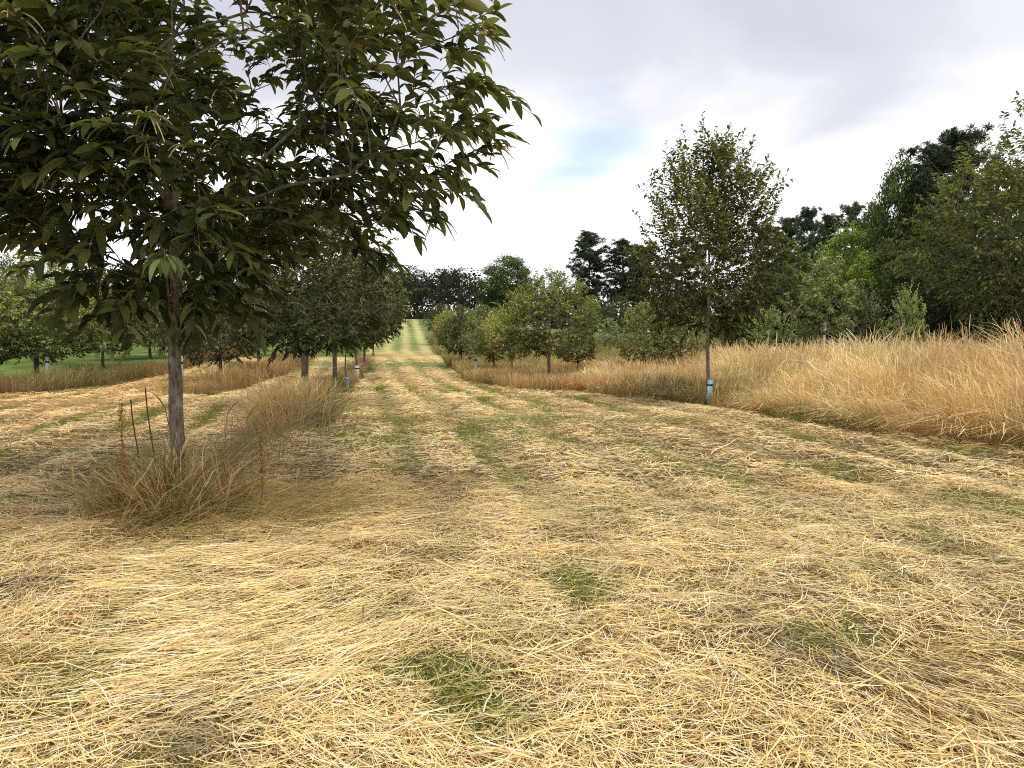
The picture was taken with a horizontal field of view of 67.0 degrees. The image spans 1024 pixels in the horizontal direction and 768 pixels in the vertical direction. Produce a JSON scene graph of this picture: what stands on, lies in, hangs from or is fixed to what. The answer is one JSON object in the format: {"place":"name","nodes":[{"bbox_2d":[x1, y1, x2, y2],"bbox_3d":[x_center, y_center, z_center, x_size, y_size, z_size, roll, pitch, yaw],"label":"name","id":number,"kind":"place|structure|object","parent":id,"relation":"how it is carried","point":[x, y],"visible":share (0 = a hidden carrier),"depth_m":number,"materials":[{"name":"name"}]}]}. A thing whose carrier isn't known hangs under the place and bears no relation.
{"place":"outdoors","nodes":[
{"label":"outdoors","id":0,"kind":"place"},
{"bbox_2d":[0,319,1023,767],"bbox_3d":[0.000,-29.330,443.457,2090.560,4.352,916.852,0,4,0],"label":"ground","id":1,"kind":"structure","parent":0,"point":[412,343],"depth_m":4.98,"materials":[{"name":"plant"}]},
{"bbox_2d":[0,273,43,360],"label":"orchard tree","id":2,"kind":"object","parent":1,"relation":"on","point":[14,313],"visible":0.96,"depth_m":27.20,"materials":[{"name":"green plant"}]},
{"bbox_2d":[0,254,54,355],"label":"orchard tree","id":3,"kind":"object","parent":1,"relation":"on","point":[4,264],"visible":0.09,"depth_m":47.43,"materials":[{"name":"green plant"}]},
{"bbox_2d":[14,310,84,359],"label":"sapling","id":4,"kind":"object","parent":1,"relation":"on","point":[41,341],"visible":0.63,"depth_m":28.34,"materials":[{"name":"green plant"}]},
{"bbox_2d":[0,246,111,378],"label":"orchard tree","id":5,"kind":"object","parent":1,"relation":"on","point":[87,330],"visible":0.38,"depth_m":29.48,"materials":[{"name":"green plant"}]},
{"bbox_2d":[47,267,152,366],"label":"orchard tree","id":6,"kind":"object","parent":1,"relation":"on","point":[117,346],"visible":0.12,"depth_m":37.82,"materials":[{"name":"green plant"}]},
{"bbox_2d":[106,397,129,502],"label":"weed stalk","id":7,"kind":"object","parent":1,"relation":"on","point":[121,436],"visible":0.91,"depth_m":6.46,"materials":[{"name":"brown plant"}]},
{"bbox_2d":[94,263,148,360],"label":"orchard tree","id":8,"kind":"object","parent":1,"relation":"on","point":[111,353],"visible":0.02,"depth_m":42.80,"materials":[{"name":"green plant"}]},
{"bbox_2d":[0,339,271,394],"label":"grass strip","id":9,"kind":"object","parent":1,"relation":"on","point":[56,382],"depth_m":26.43,"materials":[{"name":"plant"}]},
{"bbox_2d":[130,400,141,496],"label":"weed stalk","id":10,"kind":"object","parent":1,"relation":"on","point":[134,434],"visible":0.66,"depth_m":6.96,"materials":[{"name":"brown plant"}]},
{"bbox_2d":[145,388,157,494],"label":"weed stalk","id":11,"kind":"object","parent":1,"relation":"on","point":[150,430],"visible":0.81,"depth_m":6.76,"materials":[{"name":"brown plant"}]},
{"bbox_2d":[129,292,184,358],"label":"orchard tree","id":12,"kind":"object","parent":1,"relation":"on","point":[144,340],"visible":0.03,"depth_m":45.74,"materials":[{"name":"green plant"}]},
{"bbox_2d":[8,423,312,532],"bbox_3d":[-3.019,0.761,6.809,2.500,0.853,2.582,-2,4,-30],"label":"grass tuft","id":13,"kind":"object","parent":1,"relation":"on","point":[115,495],"visible":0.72,"depth_m":6.58,"materials":[{"name":"plant"}]},
{"bbox_2d":[135,254,233,385],"bbox_3d":[-10.162,-1.891,23.880,2.957,4.814,2.654,0,4,4],"label":"orchard tree","id":14,"kind":"object","parent":1,"relation":"on","point":[160,331],"visible":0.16,"depth_m":23.68,"materials":[{"name":"green plant"}]},
{"bbox_2d":[160,263,272,371],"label":"orchard tree","id":15,"kind":"object","parent":1,"relation":"on","point":[234,348],"visible":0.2,"depth_m":29.66,"materials":[{"name":"green plant"}]},
{"bbox_2d":[221,401,238,481],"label":"weed stalk","id":16,"kind":"object","parent":1,"relation":"on","point":[225,430],"visible":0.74,"depth_m":7.16,"materials":[{"name":"brown plant"}]},
{"bbox_2d":[149,346,323,395],"bbox_3d":[-10.488,-0.851,32.469,3.861,1.204,23.979,0,4,-6],"label":"grass strip","id":17,"kind":"object","parent":1,"relation":"on","point":[239,378],"depth_m":25.90,"materials":[{"name":"plant"}]},
{"bbox_2d":[2,455,496,566],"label":"flattened grass","id":18,"kind":"structure","parent":1,"relation":"on","point":[294,512],"depth_m":6.51,"materials":[{"name":"plant"}]},
{"bbox_2d":[240,404,258,480],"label":"weed stalk","id":19,"kind":"object","parent":1,"relation":"on","point":[246,437],"visible":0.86,"depth_m":7.46,"materials":[{"name":"brown plant"}]},
{"bbox_2d":[243,423,266,512],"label":"weed stalk","id":20,"kind":"object","parent":1,"relation":"on","point":[261,470],"visible":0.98,"depth_m":6.67,"materials":[{"name":"brown plant"}]},
{"bbox_2d":[221,281,299,365],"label":"orchard tree","id":21,"kind":"object","parent":1,"relation":"on","point":[261,328],"visible":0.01,"depth_m":37.56,"materials":[{"name":"green plant"}]},
{"bbox_2d":[131,394,401,485],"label":"bent grass","id":22,"kind":"structure","parent":1,"relation":"on","point":[251,433],"depth_m":9.87,"materials":[{"name":"plant"}]},
{"bbox_2d":[0,0,541,503],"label":"chestnut tree","id":23,"kind":"object","parent":1,"relation":"on","point":[210,234],"visible":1,"depth_m":6.33,"materials":[{"name":"green plant"}]},
{"bbox_2d":[184,372,393,445],"bbox_3d":[-3.505,0.280,12.821,3.082,0.961,4.839,0,4,0],"label":"grass tussock","id":24,"kind":"object","parent":1,"relation":"on","point":[285,393],"depth_m":12.28,"materials":[{"name":"plant"}]},
{"bbox_2d":[238,354,374,429],"bbox_3d":[-5.906,-0.371,27.268,2.169,0.940,30.507,-1,4,-9],"label":"grass strip","id":25,"kind":"object","parent":1,"relation":"on","point":[351,374],"depth_m":26.76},
{"bbox_2d":[192,202,428,391],"bbox_3d":[-4.185,-1.688,16.092,4.873,4.819,4.293,-3,5,-37],"label":"orchard tree","id":26,"kind":"object","parent":1,"relation":"on","point":[373,321],"visible":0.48,"depth_m":15.61,"materials":[{"name":"green plant"}]},
{"bbox_2d":[255,228,406,389],"bbox_3d":[-5.038,-2.108,21.908,4.159,5.314,4.594,1,4,11],"label":"orchard tree","id":27,"kind":"object","parent":1,"relation":"on","point":[350,312],"visible":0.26,"depth_m":21.39,"materials":[{"name":"green plant"}]},
{"bbox_2d":[324,281,365,376],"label":"sapling","id":28,"kind":"object","parent":1,"relation":"on","point":[353,351],"visible":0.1,"depth_m":24.99,"materials":[{"name":"green plant"}]},
{"bbox_2d":[300,258,411,365],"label":"orchard tree","id":29,"kind":"object","parent":1,"relation":"on","point":[374,335],"visible":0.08,"depth_m":29.87,"materials":[{"name":"green plant"}]},
{"bbox_2d":[341,282,400,371],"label":"orchard tree","id":30,"kind":"object","parent":1,"relation":"on","point":[364,354],"visible":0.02,"depth_m":35.95,"materials":[{"name":"green plant"}]},
{"bbox_2d":[385,264,418,316],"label":"thin tree","id":31,"kind":"object","parent":1,"relation":"on","point":[409,282],"visible":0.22,"depth_m":128.83,"materials":[{"name":"green plant"}]},
{"bbox_2d":[403,264,434,318],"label":"thin tree","id":32,"kind":"object","parent":1,"relation":"on","point":[418,298],"visible":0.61,"depth_m":133.54,"materials":[{"name":"green plant"}]},
{"bbox_2d":[417,267,455,311],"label":"thin tree","id":33,"kind":"object","parent":1,"relation":"on","point":[441,277],"visible":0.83,"depth_m":128.89,"materials":[{"name":"green plant"}]},
{"bbox_2d":[420,301,458,341],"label":"orchard tree","id":34,"kind":"object","parent":1,"relation":"on","point":[433,312],"visible":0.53,"depth_m":61.66,"materials":[{"name":"green plant"}]},
{"bbox_2d":[430,308,464,344],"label":"orchard tree","id":35,"kind":"object","parent":1,"relation":"on","point":[442,319],"visible":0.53,"depth_m":49.59,"materials":[{"name":"green plant"}]},
{"bbox_2d":[436,310,479,358],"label":"orchard tree","id":36,"kind":"object","parent":1,"relation":"on","point":[455,335],"visible":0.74,"depth_m":37.60,"materials":[{"name":"green plant"}]},
{"bbox_2d":[436,266,481,312],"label":"thin tree","id":37,"kind":"object","parent":1,"relation":"on","point":[454,285],"visible":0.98,"depth_m":123.92,"materials":[{"name":"green plant"}]},
{"bbox_2d":[444,304,475,324],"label":"orchard tree","id":38,"kind":"object","parent":1,"relation":"on","point":[457,309],"visible":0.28,"depth_m":71.32,"materials":[{"name":"green plant"}]},
{"bbox_2d":[458,314,491,359],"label":"sapling","id":39,"kind":"object","parent":1,"relation":"on","point":[475,345],"visible":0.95,"depth_m":30.78,"materials":[{"name":"green plant"}]},
{"bbox_2d":[460,303,498,329],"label":"orchard tree","id":40,"kind":"object","parent":1,"relation":"on","point":[478,309],"visible":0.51,"depth_m":69.53,"materials":[{"name":"green plant"}]},
{"bbox_2d":[466,312,517,370],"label":"orchard tree","id":41,"kind":"object","parent":1,"relation":"on","point":[490,357],"visible":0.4,"depth_m":32.24,"materials":[{"name":"green plant"}]},
{"bbox_2d":[471,253,536,315],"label":"woodland tree","id":42,"kind":"object","parent":1,"relation":"on","point":[500,284],"visible":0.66,"depth_m":136.85,"materials":[{"name":"green plant"}]},
{"bbox_2d":[2,266,1012,331],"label":"distant wood","id":43,"kind":"object","parent":1,"relation":"on","point":[421,313],"visible":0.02,"depth_m":153.72,"materials":[{"name":"green plant"}]},
{"bbox_2d":[481,305,537,367],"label":"orchard tree","id":44,"kind":"object","parent":1,"relation":"on","point":[510,353],"visible":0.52,"depth_m":30.73,"materials":[{"name":"green plant"}]},
{"bbox_2d":[0,359,1023,767],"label":"cut hay","id":45,"kind":"object","parent":1,"relation":"on","point":[312,637],"visible":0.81,"depth_m":4.62,"materials":[{"name":"plant"}]},
{"bbox_2d":[496,299,534,326],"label":"orchard tree","id":46,"kind":"object","parent":1,"relation":"on","point":[516,307],"visible":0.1,"depth_m":74.56,"materials":[{"name":"green plant"}]},
{"bbox_2d":[489,264,605,373],"bbox_3d":[1.240,-1.902,25.910,3.878,4.268,3.511,-1,4,-10],"label":"orchard tree","id":47,"kind":"object","parent":1,"relation":"on","point":[524,318],"visible":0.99,"depth_m":25.64,"materials":[{"name":"green plant"}]},
{"bbox_2d":[545,275,582,325],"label":"thin tree","id":48,"kind":"object","parent":1,"relation":"on","point":[562,296],"visible":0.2,"depth_m":133.90,"materials":[{"name":"green plant"}]},
{"bbox_2d":[555,324,599,364],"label":"orchard tree","id":49,"kind":"object","parent":1,"relation":"on","point":[580,355],"visible":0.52,"depth_m":28.68,"materials":[{"name":"green plant"}]},
{"bbox_2d":[565,230,610,318],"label":"pine tree","id":50,"kind":"object","parent":1,"relation":"on","point":[588,241],"visible":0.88,"depth_m":115.85,"materials":[{"name":"green plant"}]},
{"bbox_2d":[570,299,606,334],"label":"orchard tree","id":51,"kind":"object","parent":1,"relation":"on","point":[593,306],"visible":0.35,"depth_m":61.44,"materials":[{"name":"green plant"}]},
{"bbox_2d":[598,317,622,353],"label":"sapling","id":52,"kind":"object","parent":1,"relation":"on","point":[604,334],"visible":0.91,"depth_m":43.76,"materials":[{"name":"green plant"}]},
{"bbox_2d":[594,238,639,325],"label":"pine tree","id":53,"kind":"object","parent":1,"relation":"on","point":[615,258],"visible":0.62,"depth_m":115.98,"materials":[{"name":"green plant"}]},
{"bbox_2d":[596,294,638,345],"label":"orchard tree","id":54,"kind":"object","parent":1,"relation":"on","point":[612,310],"visible":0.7,"depth_m":59.53,"materials":[{"name":"green plant"}]},
{"bbox_2d":[440,350,846,403],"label":"meadow grass","id":55,"kind":"structure","parent":1,"relation":"on","point":[529,371],"depth_m":26.07,"materials":[{"name":"plant"}]},
{"bbox_2d":[617,244,670,332],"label":"pine tree","id":56,"kind":"object","parent":1,"relation":"on","point":[638,274],"visible":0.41,"depth_m":108.61,"materials":[{"name":"green plant"}]},
{"bbox_2d":[609,296,679,364],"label":"orchard tree","id":57,"kind":"object","parent":1,"relation":"on","point":[644,347],"visible":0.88,"depth_m":30.82,"materials":[{"name":"green plant"}]},
{"bbox_2d":[641,299,690,341],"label":"orchard tree","id":58,"kind":"object","parent":1,"relation":"on","point":[664,314],"visible":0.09,"depth_m":57.55,"materials":[{"name":"green plant"}]},
{"bbox_2d":[658,254,702,333],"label":"pine tree","id":59,"kind":"object","parent":1,"relation":"on","point":[677,285],"visible":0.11,"depth_m":108.67,"materials":[{"name":"green plant"}]},
{"bbox_2d":[647,304,716,361],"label":"orchard tree","id":60,"kind":"object","parent":1,"relation":"on","point":[684,346],"visible":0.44,"depth_m":30.51,"materials":[{"name":"green plant"}]},
{"bbox_2d":[616,111,809,404],"bbox_3d":[4.143,-2.608,17.125,3.960,6.759,3.781,-1,4,-17],"label":"chestnut tree","id":61,"kind":"object","parent":1,"relation":"on","point":[717,237],"visible":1,"depth_m":16.57,"materials":[{"name":"green plant"}]},
{"bbox_2d":[707,379,712,403],"bbox_3d":[4.397,0.261,17.249,0.134,0.720,0.134,2,5,0],"label":"tree guard","id":62,"kind":"object","parent":61,"relation":"attached to","point":[710,383],"visible":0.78,"depth_m":17.18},
{"bbox_2d":[702,302,747,347],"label":"orchard tree","id":63,"kind":"object","parent":1,"relation":"on","point":[737,333],"visible":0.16,"depth_m":54.71,"materials":[{"name":"green plant"}]},
{"bbox_2d":[716,299,763,346],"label":"undergrowth bush","id":64,"kind":"object","parent":1,"relation":"on","point":[737,338],"visible":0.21,"depth_m":59.27,"materials":[{"name":"green plant"}]},
{"bbox_2d":[734,266,770,339],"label":"woodland tree","id":65,"kind":"object","parent":1,"relation":"on","point":[766,272],"visible":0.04,"depth_m":77.06,"materials":[{"name":"green plant"}]},
{"bbox_2d":[740,291,780,346],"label":"undergrowth bush","id":66,"kind":"object","parent":1,"relation":"on","point":[757,297],"visible":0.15,"depth_m":57.94,"materials":[{"name":"green plant"}]},
{"bbox_2d":[738,299,798,351],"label":"orchard bush","id":67,"kind":"object","parent":1,"relation":"on","point":[770,330],"visible":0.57,"depth_m":37.58,"materials":[{"name":"green plant"}]},
{"bbox_2d":[743,225,793,294],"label":"pine tree","id":68,"kind":"object","parent":1,"relation":"on","point":[764,248],"visible":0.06,"depth_m":98.25,"materials":[{"name":"green plant"}]},
{"bbox_2d":[754,272,798,334],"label":"woodland tree","id":69,"kind":"object","parent":1,"relation":"on","point":[782,282],"visible":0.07,"depth_m":65.09,"materials":[{"name":"green plant"}]},
{"bbox_2d":[758,282,808,348],"bbox_3d":[20.075,-4.664,56.942,3.457,6.013,3.074,-2,4,-28],"label":"undergrowth bush","id":70,"kind":"object","parent":1,"relation":"on","point":[782,292],"visible":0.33,"depth_m":56.33,"materials":[{"name":"green plant"}]},
{"bbox_2d":[770,215,804,283],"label":"pine tree","id":71,"kind":"object","parent":1,"relation":"on","point":[787,225],"visible":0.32,"depth_m":93.56,"materials":[{"name":"green plant"}]},
{"bbox_2d":[570,312,1023,452],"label":"tall grass","id":72,"kind":"structure","parent":1,"relation":"on","point":[892,379],"depth_m":14.60,"materials":[{"name":"plant"}]},
{"bbox_2d":[774,292,822,348],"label":"undergrowth bush","id":73,"kind":"object","parent":1,"relation":"on","point":[797,303],"visible":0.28,"depth_m":55.10,"materials":[{"name":"green plant"}]},
{"bbox_2d":[781,320,820,350],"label":"orchard bush","id":74,"kind":"object","parent":1,"relation":"on","point":[802,338],"visible":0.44,"depth_m":41.84,"materials":[{"name":"green plant"}]},
{"bbox_2d":[783,244,821,295],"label":"woodland tree","id":75,"kind":"object","parent":1,"relation":"on","point":[803,264],"visible":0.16,"depth_m":83.10,"materials":[{"name":"green plant"}]},
{"bbox_2d":[583,379,1023,450],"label":"grass","id":76,"kind":"structure","parent":1,"relation":"on","point":[715,403],"depth_m":12.90,"materials":[{"name":"plant"}]},
{"bbox_2d":[787,205,825,290],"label":"pine tree","id":77,"kind":"object","parent":1,"relation":"on","point":[807,224],"visible":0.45,"depth_m":86.66,"materials":[{"name":"green plant"}]},
{"bbox_2d":[777,252,859,346],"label":"sapling","id":78,"kind":"object","parent":1,"relation":"on","point":[806,298],"visible":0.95,"depth_m":26.77,"materials":[{"name":"green plant"}]},
{"bbox_2d":[800,250,843,321],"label":"woodland tree","id":79,"kind":"object","parent":1,"relation":"on","point":[814,261],"visible":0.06,"depth_m":79.12,"materials":[{"name":"green plant"}]},
{"bbox_2d":[805,284,854,349],"bbox_3d":[22.103,-4.198,53.850,3.275,5.484,2.912,0,4,3],"label":"undergrowth bush","id":80,"kind":"object","parent":1,"relation":"on","point":[838,297],"visible":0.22,"depth_m":53.53,"materials":[{"name":"green plant"}]},
{"bbox_2d":[815,212,849,264],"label":"pine tree","id":81,"kind":"object","parent":1,"relation":"on","point":[828,222],"visible":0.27,"depth_m":95.06,"materials":[{"name":"green plant"}]},
{"bbox_2d":[790,218,880,340],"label":"woodland tree","id":82,"kind":"object","parent":1,"relation":"on","point":[846,242],"visible":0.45,"depth_m":55.04,"materials":[{"name":"green plant"}]},
{"bbox_2d":[828,201,867,262],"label":"pine tree","id":83,"kind":"object","parent":1,"relation":"on","point":[854,212],"visible":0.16,"depth_m":88.38,"materials":[{"name":"green plant"}]},
{"bbox_2d":[834,276,881,348],"bbox_3d":[23.277,-4.242,52.132,2.831,5.989,3.184,2,4,32],"label":"undergrowth bush","id":84,"kind":"object","parent":1,"relation":"on","point":[857,315],"visible":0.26,"depth_m":52.00,"materials":[{"name":"green plant"}]},
{"bbox_2d":[829,276,895,350],"bbox_3d":[17.096,-2.908,38.062,2.967,4.770,3.188,-1,4,-14],"label":"orchard bush","id":85,"kind":"object","parent":1,"relation":"on","point":[861,306],"visible":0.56,"depth_m":37.75,"materials":[{"name":"green plant"}]},
{"bbox_2d":[842,199,890,283],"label":"woodland tree","id":86,"kind":"object","parent":1,"relation":"on","point":[863,226],"visible":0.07,"depth_m":64.93,"materials":[{"name":"green plant"}]},
{"bbox_2d":[841,236,909,346],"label":"woodland tree","id":87,"kind":"object","parent":1,"relation":"on","point":[876,265],"visible":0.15,"depth_m":55.08,"materials":[{"name":"green plant"}]},
{"bbox_2d":[861,289,903,347],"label":"undergrowth bush","id":88,"kind":"object","parent":1,"relation":"on","point":[886,304],"visible":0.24,"depth_m":50.55,"materials":[{"name":"green plant"}]},
{"bbox_2d":[858,154,932,304],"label":"woodland tree","id":89,"kind":"object","parent":1,"relation":"on","point":[892,197],"visible":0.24,"depth_m":60.75,"materials":[{"name":"green plant"}]},
{"bbox_2d":[876,276,932,349],"bbox_3d":[16.717,-2.384,32.955,2.266,4.379,2.108,2,4,26],"label":"orchard bush","id":90,"kind":"object","parent":1,"relation":"on","point":[909,309],"visible":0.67,"depth_m":32.78,"materials":[{"name":"green plant"}]},
{"bbox_2d":[886,282,925,347],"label":"undergrowth bush","id":91,"kind":"object","parent":1,"relation":"on","point":[898,302],"visible":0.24,"depth_m":49.03,"materials":[{"name":"green plant"}]},
{"bbox_2d":[870,249,948,338],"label":"woodland tree","id":92,"kind":"object","parent":1,"relation":"on","point":[892,273],"visible":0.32,"depth_m":51.23,"materials":[{"name":"green plant"}]},
{"bbox_2d":[879,195,979,335],"bbox_3d":[29.373,-7.358,53.239,7.562,11.514,7.811,1,4,12],"label":"woodland tree","id":93,"kind":"object","parent":1,"relation":"on","point":[927,216],"visible":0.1,"depth_m":53.06,"materials":[{"name":"green plant"}]},
{"bbox_2d":[895,140,972,335],"bbox_3d":[32.128,-10.375,59.240,5.558,16.772,5.534,-1,4,-11],"label":"pine tree","id":94,"kind":"object","parent":1,"relation":"on","point":[913,186],"visible":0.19,"depth_m":58.49,"materials":[{"name":"green plant"}]},
{"bbox_2d":[910,275,961,349],"bbox_3d":[26.150,-3.854,47.710,2.911,5.878,2.589,3,5,41],"label":"undergrowth bush","id":95,"kind":"object","parent":1,"relation":"on","point":[930,322],"visible":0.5,"depth_m":47.50,"materials":[{"name":"green plant"}]},
{"bbox_2d":[896,122,1008,323],"bbox_3d":[33.386,-10.503,57.603,7.436,17.449,7.602,-2,4,-33],"label":"pine tree","id":96,"kind":"object","parent":1,"relation":"on","point":[947,139],"visible":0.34,"depth_m":56.78,"materials":[{"name":"green plant"}]},
{"bbox_2d":[883,90,1023,348],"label":"chestnut tree","id":97,"kind":"object","parent":1,"relation":"on","point":[990,300],"visible":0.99,"depth_m":19.05,"materials":[{"name":"green plant"}]},
{"bbox_2d":[936,297,984,346],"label":"undergrowth bush","id":98,"kind":"object","parent":1,"relation":"on","point":[946,319],"visible":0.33,"depth_m":46.23,"materials":[{"name":"green plant"}]},
{"bbox_2d":[938,156,1023,344],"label":"woodland tree","id":99,"kind":"object","parent":1,"relation":"on","point":[981,321],"visible":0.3,"depth_m":43.11,"materials":[{"name":"green plant"}]},
{"bbox_2d":[963,289,1012,349],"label":"undergrowth bush","id":100,"kind":"object","parent":1,"relation":"on","point":[980,335],"visible":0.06,"depth_m":44.68,"materials":[{"name":"green plant"}]},
{"bbox_2d":[973,217,1023,344],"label":"woodland tree","id":101,"kind":"object","parent":1,"relation":"on","point":[1009,294],"visible":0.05,"depth_m":42.84,"materials":[{"name":"green plant"}]},
{"bbox_2d":[996,293,1023,343],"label":"undergrowth bush","id":102,"kind":"object","parent":1,"relation":"on","point":[1005,332],"visible":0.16,"depth_m":43.06,"materials":[{"name":"green plant"}]},
{"bbox_2d":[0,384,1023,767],"bbox_3d":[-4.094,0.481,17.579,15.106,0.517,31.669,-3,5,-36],"label":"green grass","id":103,"kind":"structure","parent":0,"point":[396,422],"depth_m":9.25,"materials":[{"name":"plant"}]},
{"bbox_2d":[0,0,1023,331],"label":"sky","id":104,"kind":"structure","parent":0,"point":[832,90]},
{"bbox_2d":[425,332,885,357],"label":"meadow grass","id":105,"kind":"structure","parent":0,"point":[440,350],"depth_m":56.69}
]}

